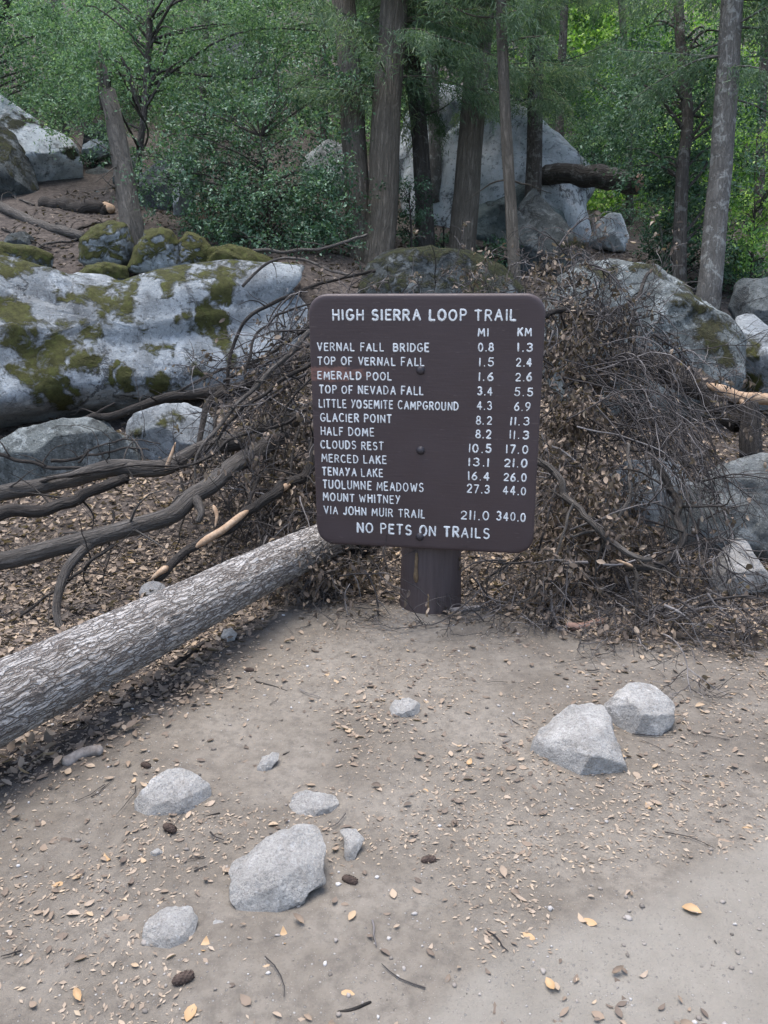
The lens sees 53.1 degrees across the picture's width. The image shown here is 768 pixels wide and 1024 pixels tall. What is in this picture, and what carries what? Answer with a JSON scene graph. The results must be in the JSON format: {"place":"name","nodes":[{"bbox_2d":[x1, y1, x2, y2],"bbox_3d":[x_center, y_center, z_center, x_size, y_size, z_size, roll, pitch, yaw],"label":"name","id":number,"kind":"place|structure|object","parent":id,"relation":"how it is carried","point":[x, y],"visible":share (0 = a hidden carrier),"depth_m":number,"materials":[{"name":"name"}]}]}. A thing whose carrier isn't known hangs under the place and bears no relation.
{"place":"outdoors","nodes":[
{"label":"outdoors","id":0,"kind":"place"},
{"bbox_2d":[0,0,767,1023],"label":"ground","id":1,"kind":"structure","parent":0,"point":[684,956],"depth_m":2.41,"materials":[{"name":"soil"}]},
{"bbox_2d":[4,231,33,244],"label":"rock","id":2,"kind":"object","parent":1,"relation":"on","point":[16,238],"visible":0.58,"depth_m":9.49,"materials":[{"name":"stone"}]},
{"bbox_2d":[0,122,38,197],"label":"boulder","id":3,"kind":"object","parent":1,"relation":"on","point":[18,176],"visible":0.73,"depth_m":11.78,"materials":[{"name":"stone"}]},
{"bbox_2d":[0,241,53,267],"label":"mossy rock","id":4,"kind":"object","parent":1,"relation":"on","point":[34,254],"visible":0.41,"depth_m":8.35,"materials":[{"name":"stone"}]},
{"bbox_2d":[0,95,82,181],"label":"boulder","id":5,"kind":"object","parent":1,"relation":"on","point":[47,166],"visible":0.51,"depth_m":12.33,"materials":[{"name":"stone"}]},
{"bbox_2d":[0,192,84,239],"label":"fallen log","id":6,"kind":"object","parent":1,"relation":"on","point":[10,211],"visible":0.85,"depth_m":10.15,"materials":[{"name":"wood"}]},
{"bbox_2d":[11,0,123,135],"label":"conifer tree","id":7,"kind":"object","parent":1,"relation":"on","point":[65,124],"visible":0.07,"depth_m":15.94,"materials":[{"name":"green plant"}]},
{"bbox_2d":[0,473,136,528],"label":"fallen branch","id":8,"kind":"object","parent":1,"relation":"on","point":[80,497],"visible":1,"depth_m":4.51,"materials":[{"name":"wood"}]},
{"bbox_2d":[0,417,141,484],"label":"boulder","id":9,"kind":"object","parent":1,"relation":"on","point":[39,442],"visible":0.63,"depth_m":5.80,"materials":[{"name":"stone"}]},
{"bbox_2d":[71,354,310,441],"bbox_3d":[-1.493,-0.772,5.729,2.402,0.908,0.742,3,15,11],"label":"fallen branch","id":10,"kind":"object","parent":9,"relation":"on","point":[167,397],"visible":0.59,"depth_m":5.88,"materials":[{"name":"wood"}]},
{"bbox_2d":[38,196,115,214],"bbox_3d":[-4.408,-4.337,10.892,1.318,0.342,0.453,5,16,17],"label":"fallen log","id":11,"kind":"object","parent":1,"relation":"on","point":[84,206],"visible":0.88,"depth_m":10.75,"materials":[{"name":"wood"}]},
{"bbox_2d":[1,77,153,167],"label":"leafy shrub","id":12,"kind":"object","parent":1,"relation":"on","point":[90,154],"visible":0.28,"depth_m":13.80,"materials":[{"name":"green plant"}]},
{"bbox_2d":[61,745,102,765],"bbox_3d":[-1.069,0.859,2.721,0.141,0.051,0.066,-9,18,-32],"label":"stick","id":13,"kind":"object","parent":1,"relation":"on","point":[71,758],"visible":0.99,"depth_m":2.72,"materials":[{"name":"grey wood"}]},
{"bbox_2d":[0,0,165,140],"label":"oak tree","id":14,"kind":"object","parent":1,"relation":"on","point":[4,9],"visible":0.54,"depth_m":13.13,"materials":[{"name":"green plant"}]},
{"bbox_2d":[81,139,109,161],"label":"rock","id":15,"kind":"object","parent":1,"relation":"on","point":[88,144],"visible":0.68,"depth_m":13.38,"materials":[{"name":"stone"}]},
{"bbox_2d":[78,220,133,266],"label":"mossy rock","id":16,"kind":"object","parent":1,"relation":"on","point":[111,241],"visible":0.83,"depth_m":8.66,"materials":[{"name":"stone"}]},
{"bbox_2d":[84,40,144,245],"bbox_3d":[-3.307,-4.221,9.346,0.578,2.955,1.034,-12,19,-38],"label":"snag","id":17,"kind":"object","parent":1,"relation":"on","point":[130,216],"visible":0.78,"depth_m":9.36,"materials":[{"name":"grey plant"}]},
{"bbox_2d":[0,423,289,631],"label":"fallen branch","id":18,"kind":"object","parent":1,"relation":"on","point":[182,505],"visible":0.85,"depth_m":4.10,"materials":[{"name":"wood"}]},
{"bbox_2d":[39,411,216,493],"bbox_3d":[-1.481,-0.371,4.669,1.367,0.447,0.398,0,15,0],"label":"fallen branch","id":19,"kind":"object","parent":18,"relation":"on","point":[94,471],"visible":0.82,"depth_m":4.70,"materials":[{"name":"wood"}]},
{"bbox_2d":[127,227,179,274],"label":"mossy rock","id":20,"kind":"object","parent":1,"relation":"on","point":[155,248],"visible":0.81,"depth_m":8.55,"materials":[{"name":"stone"}]},
{"bbox_2d":[0,255,307,427],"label":"boulder","id":21,"kind":"object","parent":1,"relation":"on","point":[74,343],"visible":0.82,"depth_m":7.47,"materials":[{"name":"stone"}]},
{"bbox_2d":[79,262,128,279],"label":"mossy rock","id":22,"kind":"object","parent":21,"relation":"on","point":[116,271],"visible":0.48,"depth_m":8.30,"materials":[{"name":"stone"}]},
{"bbox_2d":[142,906,197,948],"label":"stone","id":23,"kind":"object","parent":1,"relation":"on","point":[170,927],"visible":0.99,"depth_m":1.94,"materials":[{"name":"stone"}]},
{"bbox_2d":[126,403,216,459],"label":"rock","id":24,"kind":"object","parent":1,"relation":"on","point":[157,418],"visible":0.6,"depth_m":6.25,"materials":[{"name":"stone"}]},
{"bbox_2d":[138,152,204,209],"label":"boulder","id":25,"kind":"object","parent":1,"relation":"on","point":[149,198],"visible":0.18,"depth_m":11.13,"materials":[{"name":"stone"}]},
{"bbox_2d":[134,767,211,815],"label":"rock","id":26,"kind":"object","parent":1,"relation":"on","point":[178,791],"visible":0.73,"depth_m":2.44,"materials":[{"name":"stone"}]},
{"bbox_2d":[0,524,356,748],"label":"fallen log","id":27,"kind":"object","parent":1,"relation":"on","point":[43,681],"visible":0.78,"depth_m":2.96,"materials":[{"name":"grey wood"}]},
{"bbox_2d":[172,169,192,215],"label":"rock","id":28,"kind":"object","parent":1,"relation":"on","point":[176,212],"visible":0.41,"depth_m":10.80,"materials":[{"name":"stone"}]},
{"bbox_2d":[12,0,371,193],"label":"oak tree","id":29,"kind":"object","parent":1,"relation":"on","point":[151,37],"visible":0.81,"depth_m":11.06,"materials":[{"name":"green plant"}]},
{"bbox_2d":[127,0,256,155],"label":"oak tree","id":30,"kind":"object","parent":1,"relation":"on","point":[205,21],"visible":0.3,"depth_m":14.44,"materials":[{"name":"green plant"}]},
{"bbox_2d":[178,231,211,264],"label":"mossy rock","id":31,"kind":"object","parent":1,"relation":"on","point":[194,247],"visible":0.63,"depth_m":8.67,"materials":[{"name":"stone"}]},
{"bbox_2d":[182,27,279,113],"bbox_3d":[-3.736,-10.140,18.632,2.357,2.771,2.484,0,15,0],"label":"boulder","id":32,"kind":"object","parent":1,"relation":"on","point":[186,81],"visible":0.02,"depth_m":17.73,"materials":[{"name":"stone"}]},
{"bbox_2d":[201,468,274,563],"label":"fallen branch","id":33,"kind":"object","parent":1,"relation":"on","point":[247,503],"visible":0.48,"depth_m":4.35,"materials":[{"name":"wood"}]},
{"bbox_2d":[206,244,275,261],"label":"mossy rock","id":34,"kind":"object","parent":1,"relation":"on","point":[229,252],"visible":0.36,"depth_m":8.70,"materials":[{"name":"stone"}]},
{"bbox_2d":[98,8,385,269],"bbox_3d":[-1.895,-4.646,10.205,3.895,3.940,3.382,0,15,0],"label":"laurel shrub","id":35,"kind":"object","parent":1,"relation":"on","point":[300,196],"visible":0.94,"depth_m":9.69,"materials":[{"name":"green plant"}]},
{"bbox_2d":[212,0,309,145],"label":"conifer tree","id":36,"kind":"object","parent":1,"relation":"on","point":[261,71],"visible":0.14,"depth_m":15.43,"materials":[{"name":"green plant"}]},
{"bbox_2d":[228,823,325,911],"bbox_3d":[-0.286,0.984,2.105,0.284,0.159,0.195,-6,16,-22],"label":"rock","id":37,"kind":"object","parent":1,"relation":"on","point":[280,870],"visible":0.99,"depth_m":2.07,"materials":[{"name":"stone"}]},
{"bbox_2d":[235,229,367,253],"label":"fallen branch","id":38,"kind":"object","parent":1,"relation":"on","point":[270,249],"visible":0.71,"depth_m":8.82,"materials":[{"name":"wood"}]},
{"bbox_2d":[146,290,466,626],"bbox_3d":[-0.553,-0.480,4.693,1.595,1.716,2.955,-8,17,-26],"label":"brush pile","id":39,"kind":"object","parent":1,"relation":"on","point":[303,497],"visible":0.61,"depth_m":4.69,"materials":[{"name":"brown plant"}]},
{"bbox_2d":[53,377,160,494],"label":"fallen branch","id":40,"kind":"object","parent":39,"relation":"on","point":[89,450],"visible":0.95,"depth_m":5.16,"materials":[{"name":"wood"}]},
{"bbox_2d":[0,399,312,501],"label":"fallen branch","id":41,"kind":"object","parent":39,"relation":"on","point":[18,486],"visible":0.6,"depth_m":4.81,"materials":[{"name":"wood"}]},
{"bbox_2d":[0,439,156,507],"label":"fallen branch","id":42,"kind":"object","parent":41,"relation":"on","point":[40,464],"visible":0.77,"depth_m":4.93,"materials":[{"name":"wood"}]},
{"bbox_2d":[131,404,312,489],"bbox_3d":[-1.002,-0.347,4.732,1.178,0.666,0.460,-9,17,-29],"label":"fallen branch","id":43,"kind":"object","parent":39,"relation":"on","point":[290,420],"visible":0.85,"depth_m":4.64,"materials":[{"name":"wood"}]},
{"bbox_2d":[150,422,315,581],"bbox_3d":[-0.814,-0.127,4.370,1.166,0.728,0.695,-7,17,-25],"label":"fallen branch","id":44,"kind":"object","parent":39,"relation":"on","point":[230,526],"visible":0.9,"depth_m":4.26,"materials":[{"name":"wood"}]},
{"bbox_2d":[163,361,311,472],"bbox_3d":[-0.820,-0.596,4.790,0.987,0.718,0.596,-10,18,-32],"label":"fallen branch","id":45,"kind":"object","parent":39,"relation":"on","point":[281,380],"visible":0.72,"depth_m":4.85,"materials":[{"name":"wood"}]},
{"bbox_2d":[191,329,309,482],"bbox_3d":[-0.799,-0.720,4.856,0.465,0.924,0.986,6,16,21],"label":"fallen branch","id":46,"kind":"object","parent":39,"relation":"on","point":[261,380],"visible":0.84,"depth_m":4.84,"materials":[{"name":"wood"}]},
{"bbox_2d":[214,350,310,482],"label":"fallen branch","id":47,"kind":"object","parent":39,"relation":"on","point":[294,395],"visible":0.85,"depth_m":4.74,"materials":[{"name":"wood"}]},
{"bbox_2d":[222,311,308,382],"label":"fallen branch","id":48,"kind":"object","parent":39,"relation":"on","point":[274,351],"visible":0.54,"depth_m":5.25,"materials":[{"name":"wood"}]},
{"bbox_2d":[243,292,312,410],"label":"fallen branch","id":49,"kind":"object","parent":39,"relation":"on","point":[252,342],"visible":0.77,"depth_m":5.21,"materials":[{"name":"wood"}]},
{"bbox_2d":[225,250,375,385],"bbox_3d":[-0.596,-1.381,5.469,1.100,0.950,0.438,-2,15,-9],"label":"fallen branch","id":50,"kind":"object","parent":39,"relation":"on","point":[272,303],"visible":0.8,"depth_m":5.49,"materials":[{"name":"wood"}]},
{"bbox_2d":[289,790,338,815],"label":"stone","id":51,"kind":"object","parent":1,"relation":"on","point":[308,802],"visible":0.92,"depth_m":2.45,"materials":[{"name":"stone"}]},
{"bbox_2d":[260,0,378,162],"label":"conifer tree","id":52,"kind":"object","parent":1,"relation":"on","point":[321,59],"visible":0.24,"depth_m":14.04,"materials":[{"name":"green plant"}]},
{"bbox_2d":[302,139,368,199],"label":"boulder","id":53,"kind":"object","parent":1,"relation":"on","point":[319,150],"visible":0.2,"depth_m":13.19,"materials":[{"name":"grey stone"}]},
{"bbox_2d":[340,828,363,860],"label":"stone","id":54,"kind":"object","parent":1,"relation":"on","point":[353,840],"visible":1,"depth_m":2.25,"materials":[{"name":"stone"}]},
{"bbox_2d":[0,188,732,436],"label":"hill litter","id":55,"kind":"object","parent":1,"relation":"on","point":[312,269],"visible":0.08,"depth_m":10.06,"materials":[{"name":"plant"}]},
{"bbox_2d":[0,0,743,204],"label":"distant forest","id":56,"kind":"object","parent":1,"relation":"on","point":[167,107],"visible":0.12,"depth_m":17.61,"materials":[{"name":"plant"}]},
{"bbox_2d":[0,512,767,995],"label":"twig litter","id":57,"kind":"object","parent":1,"relation":"on","point":[318,696],"visible":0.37,"depth_m":2.86,"materials":[{"name":"brown plant"}]},
{"bbox_2d":[0,390,767,1023],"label":"leaf litter","id":58,"kind":"object","parent":1,"relation":"on","point":[148,678],"visible":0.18,"depth_m":3.70,"materials":[{"name":"brown plant"}]},
{"bbox_2d":[1,513,167,625],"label":"fallen branch","id":59,"kind":"object","parent":58,"relation":"on","point":[89,562],"visible":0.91,"depth_m":3.98,"materials":[{"name":"wood"}]},
{"bbox_2d":[739,401,762,457],"bbox_3d":[2.561,-0.568,5.357,0.170,0.400,0.249,0,15,0],"label":"stump","id":60,"kind":"object","parent":58,"relation":"on","point":[753,448],"visible":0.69,"depth_m":5.31,"materials":[{"name":"wood"}]},
{"bbox_2d":[0,527,767,1023],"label":"leaf crumbs","id":61,"kind":"object","parent":1,"relation":"on","point":[62,983],"visible":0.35,"depth_m":2.43,"materials":[{"name":"plant"}]},
{"bbox_2d":[389,698,419,717],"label":"stone","id":62,"kind":"object","parent":1,"relation":"on","point":[405,707],"visible":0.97,"depth_m":3.01,"materials":[{"name":"stone"}]},
{"bbox_2d":[284,0,528,263],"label":"conifer tree","id":63,"kind":"object","parent":1,"relation":"on","point":[390,22],"visible":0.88,"depth_m":9.89,"materials":[{"name":"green plant"}]},
{"bbox_2d":[396,175,435,247],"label":"laurel shrub","id":64,"kind":"object","parent":1,"relation":"on","point":[405,220],"visible":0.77,"depth_m":10.52,"materials":[{"name":"green plant"}]},
{"bbox_2d":[336,0,498,246],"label":"conifer tree","id":65,"kind":"object","parent":1,"relation":"on","point":[421,156],"visible":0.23,"depth_m":10.90,"materials":[{"name":"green plant"}]},
{"bbox_2d":[402,9,448,202],"bbox_3d":[0.905,-9.624,12.912,1.584,8.576,2.598,-3,15,-9],"label":"conifer tree","id":66,"kind":"object","parent":1,"relation":"on","point":[435,164],"visible":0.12,"depth_m":12.91,"materials":[{"name":"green plant"}]},
{"bbox_2d":[309,293,544,613],"bbox_3d":[0.219,-0.189,3.927,1.092,1.780,0.437,3,15,10],"label":"trail sign","id":67,"kind":"object","parent":1,"relation":"on","point":[426,415],"visible":1,"depth_m":3.68,"materials":[{"name":"brown paint"}]},
{"bbox_2d":[357,245,526,293],"bbox_3d":[0.632,-2.606,8.698,1.905,0.775,0.952,0,15,0],"label":"boulder","id":68,"kind":"object","parent":1,"relation":"on","point":[402,266],"visible":0.53,"depth_m":8.37,"materials":[{"name":"stone"}]},
{"bbox_2d":[291,215,609,393],"bbox_3d":[0.559,-1.543,5.999,2.670,1.535,1.597,-4,16,-16],"label":"brush pile","id":69,"kind":"object","parent":1,"relation":"on","point":[469,274],"visible":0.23,"depth_m":5.85,"materials":[{"name":"brown plant"}]},
{"bbox_2d":[241,245,366,299],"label":"fallen branch","id":70,"kind":"object","parent":69,"relation":"on","point":[274,260],"visible":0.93,"depth_m":6.46,"materials":[{"name":"wood"}]},
{"bbox_2d":[395,214,522,267],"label":"leafy shrub","id":71,"kind":"object","parent":1,"relation":"on","point":[446,241],"visible":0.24,"depth_m":11.41,"materials":[{"name":"green plant"}]},
{"bbox_2d":[367,0,590,251],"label":"conifer tree","id":72,"kind":"object","parent":1,"relation":"on","point":[468,166],"visible":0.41,"depth_m":10.66,"materials":[{"name":"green plant"}]},
{"bbox_2d":[418,0,560,283],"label":"conifer tree","id":73,"kind":"object","parent":1,"relation":"on","point":[504,20],"visible":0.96,"depth_m":8.74,"materials":[{"name":"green plant"}]},
{"bbox_2d":[399,83,594,241],"bbox_3d":[1.985,-6.018,14.252,3.650,3.476,3.682,0,15,0],"label":"boulder","id":74,"kind":"object","parent":1,"relation":"on","point":[569,200],"visible":0.2,"depth_m":12.81,"materials":[{"name":"stone"}]},
{"bbox_2d":[476,184,566,244],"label":"boulder","id":75,"kind":"object","parent":1,"relation":"on","point":[491,218],"visible":0.1,"depth_m":12.62,"materials":[{"name":"stone"}]},
{"bbox_2d":[448,0,628,195],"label":"conifer tree","id":76,"kind":"object","parent":1,"relation":"on","point":[535,115],"visible":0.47,"depth_m":12.09,"materials":[{"name":"green plant"}]},
{"bbox_2d":[504,189,589,275],"bbox_3d":[2.373,-3.950,11.182,1.202,1.475,1.177,14,21,43],"label":"rock","id":77,"kind":"object","parent":1,"relation":"on","point":[535,210],"visible":0.51,"depth_m":10.90,"materials":[{"name":"stone"}]},
{"bbox_2d":[335,211,767,700],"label":"brush pile","id":78,"kind":"object","parent":1,"relation":"on","point":[579,404],"visible":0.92,"depth_m":4.44,"materials":[{"name":"brown plant"}]},
{"bbox_2d":[486,503,583,623],"bbox_3d":[0.755,0.349,3.917,0.654,0.701,0.216,-7,17,-25],"label":"dead limb","id":79,"kind":"object","parent":78,"relation":"on","point":[564,530],"visible":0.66,"depth_m":3.95,"materials":[{"name":"wood"}]},
{"bbox_2d":[545,271,658,384],"bbox_3d":[1.563,-1.278,5.236,0.630,0.729,1.214,8,17,28],"label":"dead limb","id":80,"kind":"object","parent":78,"relation":"on","point":[549,313],"visible":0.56,"depth_m":5.04,"materials":[{"name":"wood"}]},
{"bbox_2d":[545,442,699,549],"bbox_3d":[1.270,-0.063,4.245,0.832,0.571,0.365,-5,16,-19],"label":"dead limb","id":81,"kind":"object","parent":78,"relation":"on","point":[627,502],"visible":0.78,"depth_m":4.19,"materials":[{"name":"wood"}]},
{"bbox_2d":[537,458,715,599],"bbox_3d":[1.207,0.162,3.980,1.111,0.887,0.265,13,20,40],"label":"dead limb","id":82,"kind":"object","parent":78,"relation":"on","point":[552,470],"visible":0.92,"depth_m":4.03,"materials":[{"name":"wood"}]},
{"bbox_2d":[607,296,689,426],"bbox_3d":[1.584,-0.988,4.946,0.554,0.780,0.794,12,19,37],"label":"dead limb","id":83,"kind":"object","parent":78,"relation":"on","point":[637,370],"visible":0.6,"depth_m":5.00,"materials":[{"name":"wood"}]},
{"bbox_2d":[562,366,743,503],"bbox_3d":[1.801,-0.571,5.082,1.092,0.761,0.818,7,17,26],"label":"dead limb","id":84,"kind":"object","parent":78,"relation":"on","point":[580,378],"visible":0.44,"depth_m":4.94,"materials":[{"name":"wood"}]},
{"bbox_2d":[598,460,732,586],"bbox_3d":[1.457,0.058,4.086,0.585,0.576,0.640,0,15,0],"label":"dead limb","id":85,"kind":"object","parent":78,"relation":"on","point":[678,523],"visible":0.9,"depth_m":4.07,"materials":[{"name":"wood"}]},
{"bbox_2d":[530,703,627,774],"bbox_3d":[0.687,0.836,2.757,0.322,0.234,0.263,0,15,0],"label":"rock","id":86,"kind":"object","parent":1,"relation":"on","point":[580,739],"visible":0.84,"depth_m":2.70,"materials":[{"name":"stone"}]},
{"bbox_2d":[525,0,635,140],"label":"conifer tree","id":87,"kind":"object","parent":1,"relation":"on","point":[563,40],"visible":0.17,"depth_m":15.42,"materials":[{"name":"green plant"}]},
{"bbox_2d":[589,212,628,251],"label":"rock","id":88,"kind":"object","parent":1,"relation":"on","point":[620,240],"visible":0.8,"depth_m":12.24,"materials":[{"name":"stone"}]},
{"bbox_2d":[546,0,672,224],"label":"conifer tree","id":89,"kind":"object","parent":1,"relation":"on","point":[595,19],"visible":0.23,"depth_m":14.60,"materials":[{"name":"green plant"}]},
{"bbox_2d":[493,0,767,232],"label":"distant forest","id":90,"kind":"object","parent":1,"relation":"on","point":[598,202],"visible":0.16,"depth_m":16.83,"materials":[{"name":"green plant"}]},
{"bbox_2d":[604,682,674,736],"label":"rock","id":91,"kind":"object","parent":1,"relation":"on","point":[639,708],"visible":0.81,"depth_m":2.90,"materials":[{"name":"stone"}]},
{"bbox_2d":[520,0,767,291],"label":"oak tree","id":92,"kind":"object","parent":1,"relation":"on","point":[682,184],"visible":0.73,"depth_m":9.76,"materials":[{"name":"green plant"}]},
{"bbox_2d":[542,258,746,418],"bbox_3d":[2.252,-1.486,6.968,1.874,1.577,1.235,5,16,19],"label":"boulder","id":93,"kind":"object","parent":1,"relation":"on","point":[705,320],"visible":0.37,"depth_m":6.35,"materials":[{"name":"stone"}]},
{"bbox_2d":[605,458,693,527],"bbox_3d":[1.830,-0.014,5.365,0.691,0.719,0.660,0,15,0],"label":"rock","id":94,"kind":"object","parent":1,"relation":"on","point":[654,515],"visible":0.11,"depth_m":5.11,"materials":[{"name":"stone"}]},
{"bbox_2d":[588,191,766,297],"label":"leafy shrub","id":95,"kind":"object","parent":1,"relation":"on","point":[727,269],"visible":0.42,"depth_m":10.33,"materials":[{"name":"green plant"}]},
{"bbox_2d":[609,339,767,435],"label":"fallen log","id":96,"kind":"object","parent":1,"relation":"on","point":[734,427],"visible":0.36,"depth_m":5.59,"materials":[{"name":"wood"}]},
{"bbox_2d":[612,0,767,310],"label":"conifer tree","id":97,"kind":"object","parent":1,"relation":"on","point":[729,77],"visible":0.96,"depth_m":8.53,"materials":[{"name":"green plant"}]},
{"bbox_2d":[665,452,767,560],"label":"boulder","id":98,"kind":"object","parent":1,"relation":"on","point":[756,529],"visible":0.56,"depth_m":4.69,"materials":[{"name":"grey stone"}]},
{"bbox_2d":[691,121,767,281],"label":"leafy shrub","id":99,"kind":"object","parent":1,"relation":"on","point":[754,225],"visible":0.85,"depth_m":9.57,"materials":[{"name":"green plant"}]},
{"bbox_2d":[707,1,767,234],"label":"conifer tree","id":100,"kind":"object","parent":1,"relation":"on","point":[763,66],"visible":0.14,"depth_m":13.43,"materials":[{"name":"green plant"}]},
{"bbox_2d":[708,538,767,595],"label":"rock","id":101,"kind":"object","parent":1,"relation":"on","point":[757,565],"visible":0.63,"depth_m":4.22,"materials":[{"name":"stone"}]},
{"bbox_2d":[728,277,767,325],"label":"boulder","id":102,"kind":"object","parent":1,"relation":"on","point":[749,296],"visible":0.56,"depth_m":8.13,"materials":[{"name":"stone"}]},
{"bbox_2d":[735,314,767,409],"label":"boulder","id":103,"kind":"object","parent":1,"relation":"on","point":[757,359],"visible":0.52,"depth_m":6.56,"materials":[{"name":"stone"}]},
{"bbox_2d":[0,561,767,1023],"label":"gravel","id":104,"kind":"structure","parent":0,"point":[454,985],"depth_m":2.26,"materials":[{"name":"gravel"}]},
{"bbox_2d":[542,163,644,194],"bbox_3d":[3.324,-5.308,12.261,1.652,0.563,0.540,9,18,31],"label":"fallen log","id":105,"kind":"object","parent":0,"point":[581,176],"visible":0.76,"depth_m":12.10,"materials":[{"name":"wood"}]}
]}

